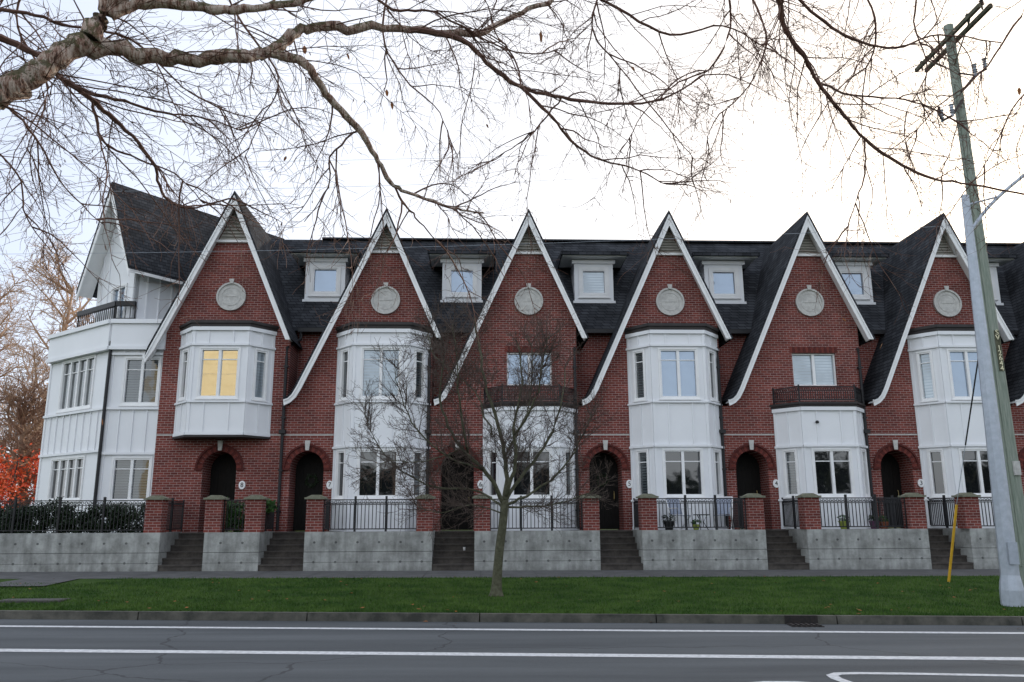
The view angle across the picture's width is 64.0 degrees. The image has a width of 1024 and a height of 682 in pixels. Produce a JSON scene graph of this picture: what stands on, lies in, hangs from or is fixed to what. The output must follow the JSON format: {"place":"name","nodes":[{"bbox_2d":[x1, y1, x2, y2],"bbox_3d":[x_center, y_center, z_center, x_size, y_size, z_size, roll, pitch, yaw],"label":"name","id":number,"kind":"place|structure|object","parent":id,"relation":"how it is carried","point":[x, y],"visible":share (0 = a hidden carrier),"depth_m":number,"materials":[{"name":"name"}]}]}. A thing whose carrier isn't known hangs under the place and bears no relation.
{"place":"outdoors","nodes":[
{"label":"outdoors","id":0,"kind":"place"},
{"bbox_2d":[0,578,79,585],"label":"path","id":1,"kind":"structure","parent":0,"point":[43,581],"depth_m":19.81,"materials":[{"name":"concrete"}]},
{"bbox_2d":[185,529,788,621],"bbox_3d":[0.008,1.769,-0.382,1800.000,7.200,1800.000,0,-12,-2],"label":"ground","id":2,"kind":"structure","parent":0,"point":[472,577],"depth_m":25.77,"materials":[{"name":"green plant"}]},
{"bbox_2d":[0,532,181,578],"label":"retaining wall","id":3,"kind":"structure","parent":2,"relation":"on","point":[81,552],"depth_m":23.32,"materials":[{"name":"concrete"}]},
{"bbox_2d":[0,497,145,532],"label":"iron fence","id":4,"kind":"object","parent":3,"relation":"on","point":[15,501],"visible":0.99,"depth_m":23.74,"materials":[{"name":"black metal"}]},
{"bbox_2d":[143,495,170,532],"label":"brick pillar","id":5,"kind":"structure","parent":3,"relation":"on","point":[156,513],"depth_m":23.64,"materials":[{"name":"brick"}]},
{"bbox_2d":[166,498,184,531],"bbox_3d":[-10.401,5.310,25.021,0.060,1.020,1.940,0,-12,-2],"label":"iron fence","id":6,"kind":"object","parent":3,"relation":"on","point":[171,509],"visible":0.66,"depth_m":25.29,"materials":[{"name":"metal"}]},
{"bbox_2d":[202,531,274,570],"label":"retaining wall","id":7,"kind":"structure","parent":2,"relation":"on","point":[233,551],"depth_m":23.48,"materials":[{"name":"concrete"}]},
{"bbox_2d":[203,495,228,532],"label":"brick pillar","id":8,"kind":"structure","parent":7,"relation":"on","point":[213,515],"depth_m":23.70,"materials":[{"name":"brick"}]},
{"bbox_2d":[243,495,268,531],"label":"brick pillar","id":9,"kind":"structure","parent":7,"relation":"on","point":[255,511],"depth_m":23.75,"materials":[{"name":"brick"}]},
{"bbox_2d":[303,530,434,570],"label":"retaining wall","id":10,"kind":"structure","parent":2,"relation":"on","point":[376,551],"depth_m":23.61,"materials":[{"name":"concrete"}]},
{"bbox_2d":[304,495,327,531],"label":"brick pillar","id":11,"kind":"structure","parent":10,"relation":"on","point":[314,512],"depth_m":23.80,"materials":[{"name":"brick"}]},
{"bbox_2d":[323,496,416,531],"bbox_3d":[-4.155,5.077,24.072,2.760,1.020,0.060,0,-12,-2],"label":"iron fence","id":12,"kind":"object","parent":10,"relation":"on","point":[355,504],"visible":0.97,"depth_m":24.06,"materials":[{"name":"black metal"}]},
{"bbox_2d":[416,494,435,530],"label":"brick pillar","id":13,"kind":"structure","parent":10,"relation":"on","point":[425,524],"depth_m":23.89,"materials":[{"name":"brick"}]},
{"bbox_2d":[0,610,1023,625],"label":"kerb","id":14,"kind":"structure","parent":2,"relation":"on","point":[540,617],"depth_m":14.06,"materials":[{"name":"concrete"}]},
{"bbox_2d":[784,615,824,626],"bbox_3d":[4.857,4.658,13.604,0.540,0.150,0.410,-1,-12,3],"label":"storm drain","id":15,"kind":"object","parent":14,"relation":"in","point":[801,620],"visible":1,"depth_m":13.76,"materials":[{"name":"metal"}]},
{"bbox_2d":[474,530,600,577],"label":"retaining wall","id":16,"kind":"structure","parent":2,"relation":"on","point":[554,550],"depth_m":23.80,"materials":[{"name":"concrete"}]},
{"bbox_2d":[472,494,491,530],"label":"brick pillar","id":17,"kind":"structure","parent":16,"relation":"on","point":[484,518],"depth_m":23.95,"materials":[{"name":"brick"}]},
{"bbox_2d":[490,495,582,530],"bbox_3d":[0.723,5.095,24.256,2.770,1.020,0.060,0,-12,-2],"label":"iron fence","id":18,"kind":"object","parent":16,"relation":"on","point":[520,503],"visible":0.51,"depth_m":24.23,"materials":[{"name":"black metal"}]},
{"bbox_2d":[580,494,600,530],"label":"brick pillar","id":19,"kind":"structure","parent":16,"relation":"on","point":[591,520],"depth_m":24.07,"materials":[{"name":"brick"}]},
{"bbox_2d":[631,529,767,569],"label":"retaining wall","id":20,"kind":"structure","parent":2,"relation":"on","point":[742,549],"depth_m":23.98,"materials":[{"name":"concrete"}]},
{"bbox_2d":[636,494,658,529],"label":"brick pillar","id":21,"kind":"structure","parent":20,"relation":"on","point":[647,510],"depth_m":24.17,"materials":[{"name":"brick"}]},
{"bbox_2d":[657,495,746,529],"bbox_3d":[5.634,5.112,24.440,2.752,1.020,0.060,0,-12,-2],"label":"iron fence","id":22,"kind":"object","parent":20,"relation":"on","point":[686,527],"visible":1,"depth_m":24.43,"materials":[{"name":"black metal"}]},
{"bbox_2d":[740,493,765,529],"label":"brick pillar","id":23,"kind":"structure","parent":20,"relation":"on","point":[755,511],"depth_m":24.29,"materials":[{"name":"brick"}]},
{"bbox_2d":[786,528,931,576],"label":"retaining wall","id":24,"kind":"structure","parent":2,"relation":"on","point":[854,549],"depth_m":24.17,"materials":[{"name":"concrete"}]},
{"bbox_2d":[795,493,821,528],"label":"brick pillar","id":25,"kind":"structure","parent":24,"relation":"on","point":[809,510],"depth_m":24.37,"materials":[{"name":"brick"}]},
{"bbox_2d":[819,494,907,528],"bbox_3d":[10.506,5.130,24.623,2.746,1.020,0.060,0,-12,-2],"label":"iron fence","id":26,"kind":"object","parent":24,"relation":"on","point":[845,502],"visible":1,"depth_m":24.62,"materials":[{"name":"black metal"}]},
{"bbox_2d":[898,493,926,528],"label":"brick pillar","id":27,"kind":"structure","parent":24,"relation":"on","point":[915,511],"depth_m":24.48,"materials":[{"name":"brick"}]},
{"bbox_2d":[938,528,998,568],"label":"retaining wall","id":28,"kind":"structure","parent":2,"relation":"on","point":[978,547],"depth_m":24.35,"materials":[{"name":"concrete"}]},
{"bbox_2d":[927,495,956,527],"bbox_3d":[13.723,5.397,25.927,0.060,1.020,1.940,0,-12,-2],"label":"iron fence","id":29,"kind":"object","parent":28,"relation":"on","point":[945,508],"visible":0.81,"depth_m":26.05,"materials":[{"name":"metal"}]},
{"bbox_2d":[951,493,981,528],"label":"brick pillar","id":30,"kind":"structure","parent":28,"relation":"on","point":[968,514],"depth_m":24.55,"materials":[{"name":"brick"}]},
{"bbox_2d":[0,569,999,578],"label":"pavement","id":31,"kind":"structure","parent":0,"point":[444,574],"depth_m":22.43,"materials":[{"name":"concrete"}]},
{"bbox_2d":[158,532,203,570],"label":"entrance steps","id":32,"kind":"structure","parent":31,"relation":"on","point":[185,553],"depth_m":23.98,"materials":[{"name":"concrete"}]},
{"bbox_2d":[258,531,304,570],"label":"entrance steps","id":33,"kind":"structure","parent":31,"relation":"on","point":[284,551],"depth_m":24.09,"materials":[{"name":"concrete"}]},
{"bbox_2d":[432,530,474,570],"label":"entrance steps","id":34,"kind":"structure","parent":31,"relation":"on","point":[450,554],"depth_m":24.29,"materials":[{"name":"concrete"}]},
{"bbox_2d":[600,530,642,569],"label":"entrance steps","id":35,"kind":"structure","parent":31,"relation":"on","point":[619,550],"depth_m":24.47,"materials":[{"name":"concrete"}]},
{"bbox_2d":[765,529,809,569],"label":"entrance steps","id":36,"kind":"structure","parent":31,"relation":"on","point":[783,552],"depth_m":24.64,"materials":[{"name":"concrete"}]},
{"bbox_2d":[888,528,973,568],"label":"entrance steps","id":37,"kind":"structure","parent":31,"relation":"on","point":[940,545],"depth_m":24.81,"materials":[{"name":"concrete"}]},
{"bbox_2d":[0,619,1023,681],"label":"road","id":38,"kind":"structure","parent":0,"point":[100,667],"depth_m":10.95,"materials":[{"name":"grey asphalt"}]},
{"bbox_2d":[0,649,1023,659],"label":"road line","id":39,"kind":"object","parent":38,"relation":"on","point":[524,654],"visible":1,"depth_m":10.70,"materials":[{"name":"paint"}]},
{"bbox_2d":[0,625,1023,633],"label":"road line","id":40,"kind":"object","parent":38,"relation":"on","point":[522,629],"visible":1,"depth_m":13.09,"materials":[{"name":"paint"}]},
{"bbox_2d":[827,672,1023,681],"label":"road marking","id":41,"kind":"object","parent":38,"relation":"on","point":[835,676],"visible":1,"depth_m":9.32,"materials":[{"name":"paint"}]},
{"bbox_2d":[0,574,1023,615],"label":"grass verge","id":42,"kind":"object","parent":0,"point":[95,581],"depth_m":17.35,"materials":[{"name":"green plant"}]},
{"bbox_2d":[337,288,621,596],"bbox_3d":[-0.679,2.012,17.581,6.427,6.726,4.178,0,-12,-2],"label":"street tree","id":43,"kind":"object","parent":42,"relation":"on","point":[496,585],"visible":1,"depth_m":17.23,"materials":[{"name":"brown plant"}]},
{"bbox_2d":[915,0,1023,586],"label":"utility pole","id":44,"kind":"object","parent":42,"relation":"on","point":[1013,471],"visible":0.91,"depth_m":18.50,"materials":[{"name":"green wood"}]},
{"bbox_2d":[947,360,977,582],"bbox_3d":[10.772,2.460,19.210,0.238,6.510,2.563,1,-12,-8],"label":"guy wire","id":45,"kind":"object","parent":44,"relation":"attached to","point":[952,543],"visible":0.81,"depth_m":19.73,"materials":[{"name":"metal"}]},
{"bbox_2d":[961,173,1023,606],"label":"street lamp","id":46,"kind":"object","parent":42,"relation":"on","point":[1011,590],"visible":0.86,"depth_m":15.79,"materials":[{"name":"metal"}]},
{"bbox_2d":[0,0,1023,503],"label":"sky","id":47,"kind":"structure","parent":0,"point":[770,213],"materials":[{"name":"white"}]},
{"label":"terrace floor","id":48,"kind":"structure","parent":0,"visible":0},
{"bbox_2d":[0,443,40,508],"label":"maple tree","id":49,"kind":"object","parent":48,"relation":"on","point":[12,492],"visible":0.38,"depth_m":32.70,"materials":[{"name":"brown plant"}]},
{"bbox_2d":[0,252,45,440],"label":"bare tree","id":50,"kind":"object","parent":48,"relation":"on","point":[4,331],"visible":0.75,"depth_m":52.06,"materials":[{"name":"brown plant"}]},
{"bbox_2d":[0,366,49,523],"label":"bare tree","id":51,"kind":"object","parent":48,"relation":"on","point":[22,412],"visible":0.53,"depth_m":34.81,"materials":[{"name":"brown plant"}]},
{"bbox_2d":[0,504,51,532],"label":"shrub","id":52,"kind":"object","parent":48,"relation":"on","point":[23,517],"visible":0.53,"depth_m":24.35,"materials":[{"name":"green plant"}]},
{"bbox_2d":[0,232,96,491],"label":"bare tree","id":53,"kind":"object","parent":48,"relation":"on","point":[65,316],"visible":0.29,"depth_m":43.87,"materials":[{"name":"brown plant"}]},
{"bbox_2d":[26,495,80,532],"bbox_3d":[-13.832,5.250,24.638,1.800,1.238,1.412,0,-12,-2],"label":"shrub","id":54,"kind":"object","parent":48,"relation":"on","point":[46,513],"visible":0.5,"depth_m":24.42,"materials":[{"name":"green plant"}]},
{"bbox_2d":[84,501,128,532],"bbox_3d":[-12.290,5.348,24.697,1.547,1.066,1.327,0,-12,-2],"label":"shrub","id":55,"kind":"object","parent":48,"relation":"on","point":[93,520],"visible":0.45,"depth_m":24.49,"materials":[{"name":"green plant"}]},
{"bbox_2d":[105,501,144,532],"bbox_3d":[-11.664,5.337,24.620,1.474,1.050,1.270,-3,-13,14],"label":"shrub","id":56,"kind":"object","parent":48,"relation":"on","point":[127,519],"visible":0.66,"depth_m":24.48,"materials":[{"name":"green plant"}]},
{"bbox_2d":[31,182,284,532],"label":"corner house","id":57,"kind":"structure","parent":48,"relation":"on","point":[100,369],"depth_m":27.76,"materials":[{"name":"white paint"}]},
{"bbox_2d":[46,455,85,502],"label":"window","id":58,"kind":"structure","parent":57,"relation":"in","point":[66,475],"depth_m":27.56,"materials":[{"name":"white paint"}]},
{"bbox_2d":[55,354,96,413],"bbox_3d":[-14.957,1.496,28.169,2.321,1.860,0.155,-9,-15,35],"label":"window","id":59,"kind":"structure","parent":57,"relation":"in","point":[77,375],"depth_m":28.24,"materials":[{"name":"white paint"}]},
{"bbox_2d":[106,457,152,503],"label":"window","id":60,"kind":"structure","parent":57,"relation":"in","point":[130,477],"depth_m":26.36,"materials":[{"name":"white paint"}]},
{"bbox_2d":[118,356,161,406],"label":"window","id":61,"kind":"structure","parent":57,"relation":"in","point":[140,387],"depth_m":27.02,"materials":[{"name":"white paint"}]},
{"bbox_2d":[142,190,321,532],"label":"townhouse","id":62,"kind":"structure","parent":48,"relation":"on","point":[219,421],"depth_m":26.72,"materials":[{"name":"red brick"}]},
{"bbox_2d":[194,347,240,399],"bbox_3d":[-9.411,1.037,26.291,1.380,1.720,0.155,0,-12,-2],"label":"window","id":63,"kind":"structure","parent":62,"relation":"in","point":[218,367],"depth_m":26.33,"materials":[{"name":"yellow glass"}]},
{"bbox_2d":[209,453,235,530],"bbox_3d":[-9.455,4.987,27.090,1.070,2.515,0.085,0,-12,-2],"label":"door","id":64,"kind":"structure","parent":62,"relation":"in","point":[223,470],"depth_m":27.15,"materials":[{"name":"black wood"}]},
{"bbox_2d":[172,326,276,438],"bbox_3d":[-9.424,1.364,26.596,3.193,3.570,0.889,0,-12,-2],"label":"bay window","id":65,"kind":"structure","parent":62,"relation":"in","point":[243,418],"depth_m":26.34,"materials":[{"name":"wood"}]},
{"bbox_2d":[251,348,268,401],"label":"window","id":66,"kind":"structure","parent":62,"relation":"in","point":[261,358],"depth_m":26.74,"materials":[{"name":"white paint"}]},
{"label":"terrace floor","id":67,"kind":"structure","parent":0,"visible":0},
{"bbox_2d":[276,209,444,531],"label":"townhouse","id":68,"kind":"structure","parent":67,"relation":"on","point":[333,360],"depth_m":26.88,"materials":[{"name":"red brick"}]},
{"bbox_2d":[293,453,323,529],"bbox_3d":[-6.664,4.991,27.167,1.070,2.515,0.143,0,-12,-2],"label":"door","id":69,"kind":"structure","parent":68,"relation":"in","point":[308,464],"depth_m":27.21,"materials":[{"name":"black wood"}]},
{"bbox_2d":[308,265,340,296],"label":"window","id":70,"kind":"structure","parent":68,"relation":"in","point":[324,281],"depth_m":29.88,"materials":[{"name":"white paint"}]},
{"bbox_2d":[335,449,345,498],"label":"window","id":71,"kind":"structure","parent":68,"relation":"in","point":[341,454],"depth_m":26.20,"materials":[{"name":"glass"}]},
{"bbox_2d":[337,348,349,401],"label":"window","id":72,"kind":"structure","parent":68,"relation":"in","point":[345,353],"depth_m":26.88,"materials":[{"name":"white paint"}]},
{"bbox_2d":[356,449,398,498],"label":"window","id":73,"kind":"structure","parent":68,"relation":"in","point":[372,493],"depth_m":25.83,"materials":[{"name":"glass"}]},
{"bbox_2d":[358,347,401,399],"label":"window","id":74,"kind":"structure","parent":68,"relation":"in","point":[369,370],"depth_m":26.53,"materials":[{"name":"white glass"}]},
{"bbox_2d":[329,328,430,531],"bbox_3d":[-4.249,2.839,26.476,3.193,6.450,0.889,0,-12,-2],"label":"bay window","id":75,"kind":"structure","parent":68,"relation":"in","point":[345,419],"depth_m":26.23,"materials":[{"name":"wood"}]},
{"bbox_2d":[413,348,426,402],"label":"window","id":76,"kind":"structure","parent":68,"relation":"in","point":[418,362],"depth_m":26.95,"materials":[{"name":"white paint"}]},
{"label":"terrace floor","id":77,"kind":"structure","parent":0,"visible":0},
{"bbox_2d":[425,209,588,530],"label":"townhouse","id":78,"kind":"structure","parent":77,"relation":"on","point":[547,289],"depth_m":27.55,"materials":[{"name":"red brick"}]},
{"bbox_2d":[441,453,473,529],"bbox_3d":[-1.812,5.015,27.377,1.070,2.515,0.085,0,-12,-2],"label":"door","id":79,"kind":"structure","parent":78,"relation":"in","point":[464,526],"depth_m":27.33,"materials":[{"name":"black wood"}]},
{"bbox_2d":[446,266,477,297],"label":"window","id":80,"kind":"structure","parent":78,"relation":"in","point":[455,280],"depth_m":30.07,"materials":[{"name":"glass"}]},
{"bbox_2d":[507,353,551,384],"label":"window","id":81,"kind":"structure","parent":78,"relation":"in","point":[511,360],"depth_m":27.63,"materials":[{"name":"glass"}]},
{"bbox_2d":[482,406,578,530],"bbox_3d":[0.610,4.103,26.390,3.193,3.900,0.889,0,-12,-2],"label":"bay window","id":82,"kind":"structure","parent":78,"relation":"in","point":[501,478],"depth_m":26.20,"materials":[{"name":"wood"}]},
{"bbox_2d":[510,449,553,498],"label":"window","id":83,"kind":"structure","parent":78,"relation":"in","point":[521,490],"depth_m":26.00,"materials":[{"name":"glass"}]},
{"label":"terrace floor","id":84,"kind":"structure","parent":0,"visible":0},
{"bbox_2d":[556,210,732,529],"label":"townhouse","id":85,"kind":"structure","parent":84,"relation":"on","point":[659,333],"depth_m":27.26,"materials":[{"name":"red brick"}]},
{"bbox_2d":[578,267,609,297],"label":"window","id":86,"kind":"structure","parent":85,"relation":"in","point":[593,281],"depth_m":30.25,"materials":[{"name":"white paint"}]},
{"bbox_2d":[589,453,618,528],"bbox_3d":[3.043,5.026,27.531,1.070,2.515,0.143,0,-12,-2],"label":"door","id":87,"kind":"structure","parent":85,"relation":"in","point":[609,518],"depth_m":27.54,"materials":[{"name":"black wood"}]},
{"bbox_2d":[632,349,647,402],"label":"window","id":88,"kind":"structure","parent":85,"relation":"in","point":[638,356],"depth_m":27.22,"materials":[{"name":"white paint"}]},
{"bbox_2d":[635,449,649,498],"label":"window","id":89,"kind":"structure","parent":85,"relation":"in","point":[642,456],"depth_m":26.56,"materials":[{"name":"white paint"}]},
{"bbox_2d":[625,330,728,529],"bbox_3d":[5.458,2.874,26.841,3.193,6.450,0.889,0,-12,-2],"label":"bay window","id":90,"kind":"structure","parent":85,"relation":"in","point":[655,424],"depth_m":26.62,"materials":[{"name":"wood"}]},
{"bbox_2d":[658,348,701,399],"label":"window","id":91,"kind":"structure","parent":85,"relation":"in","point":[678,367],"depth_m":26.90,"materials":[{"name":"glass"}]},
{"bbox_2d":[662,448,706,497],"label":"window","id":92,"kind":"structure","parent":85,"relation":"in","point":[683,468],"depth_m":26.22,"materials":[{"name":"grey glass"}]},
{"bbox_2d":[708,349,718,402],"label":"window","id":93,"kind":"structure","parent":85,"relation":"in","point":[711,354],"depth_m":27.34,"materials":[{"name":"white paint"}]},
{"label":"terrace floor","id":94,"kind":"structure","parent":0,"visible":0},
{"bbox_2d":[684,211,875,529],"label":"townhouse","id":95,"kind":"structure","parent":94,"relation":"on","point":[791,407],"depth_m":27.81,"materials":[{"name":"red brick"}]},
{"bbox_2d":[708,268,740,298],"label":"window","id":96,"kind":"structure","parent":95,"relation":"in","point":[723,282],"depth_m":30.44,"materials":[{"name":"white paint"}]},
{"bbox_2d":[736,453,760,525],"bbox_3d":[7.897,5.044,27.714,1.070,2.515,0.143,0,-12,-2],"label":"door","id":97,"kind":"structure","parent":95,"relation":"in","point":[747,467],"depth_m":27.82,"materials":[{"name":"black wood"}]},
{"bbox_2d":[782,449,799,498],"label":"window","id":98,"kind":"structure","parent":95,"relation":"in","point":[789,456],"depth_m":26.72,"materials":[{"name":"grey glass"}]},
{"bbox_2d":[792,354,836,385],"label":"window","id":99,"kind":"structure","parent":95,"relation":"in","point":[808,369],"depth_m":27.98,"materials":[{"name":"grey glass"}]},
{"bbox_2d":[772,407,872,528],"bbox_3d":[10.318,4.138,26.754,3.193,3.900,0.889,0,-12,-2],"label":"bay window","id":100,"kind":"structure","parent":95,"relation":"in","point":[797,428],"depth_m":26.63,"materials":[{"name":"wood"}]},
{"bbox_2d":[811,448,855,497],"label":"window","id":101,"kind":"structure","parent":95,"relation":"in","point":[833,471],"depth_m":26.40,"materials":[{"name":"glass"}]},
{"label":"terrace floor","id":102,"kind":"structure","parent":0,"visible":0},
{"bbox_2d":[824,213,1015,528],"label":"townhouse","id":103,"kind":"structure","parent":102,"relation":"on","point":[917,370],"depth_m":27.69,"materials":[{"name":"red brick"}]},
{"bbox_2d":[838,268,870,299],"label":"window","id":104,"kind":"structure","parent":103,"relation":"in","point":[858,293],"depth_m":30.64,"materials":[{"name":"glass"}]},
{"bbox_2d":[881,453,902,524],"bbox_3d":[12.750,5.061,27.896,1.070,2.515,0.143,0,-12,-2],"label":"door","id":105,"kind":"structure","parent":103,"relation":"in","point":[890,471],"depth_m":27.97,"materials":[{"name":"black wood"}]},
{"bbox_2d":[916,350,938,402],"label":"window","id":106,"kind":"structure","parent":103,"relation":"in","point":[925,366],"depth_m":27.57,"materials":[{"name":"white paint"}]},
{"bbox_2d":[926,449,949,497],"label":"window","id":107,"kind":"structure","parent":103,"relation":"in","point":[935,457],"depth_m":26.90,"materials":[{"name":"white paint"}]},
{"bbox_2d":[906,331,994,527],"bbox_3d":[15.166,2.909,27.205,3.193,6.450,0.889,0,-12,-2],"label":"bay window","id":108,"kind":"structure","parent":103,"relation":"in","point":[943,423],"depth_m":27.04,"materials":[{"name":"wood"}]},
{"bbox_2d":[946,349,981,400],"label":"window","id":109,"kind":"structure","parent":103,"relation":"in","point":[962,363],"depth_m":27.26,"materials":[{"name":"glass"}]},
{"bbox_2d":[958,448,991,496],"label":"window","id":110,"kind":"structure","parent":103,"relation":"in","point":[975,476],"depth_m":26.58,"materials":[{"name":"glass"}]},
{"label":"terrace floor","id":111,"kind":"structure","parent":0,"visible":0},
{"bbox_2d":[961,242,1023,493],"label":"townhouse","id":112,"kind":"structure","parent":111,"relation":"on","point":[1007,271],"depth_m":30.09,"materials":[{"name":"white paint"}]},
{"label":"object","id":113,"kind":"structure","parent":0,"visible":0},
{"bbox_2d":[0,0,1023,424],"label":"birch tree","id":114,"kind":"object","parent":113,"relation":"on","point":[46,64],"visible":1,"depth_m":6.10,"materials":[{"name":"brown plant"}]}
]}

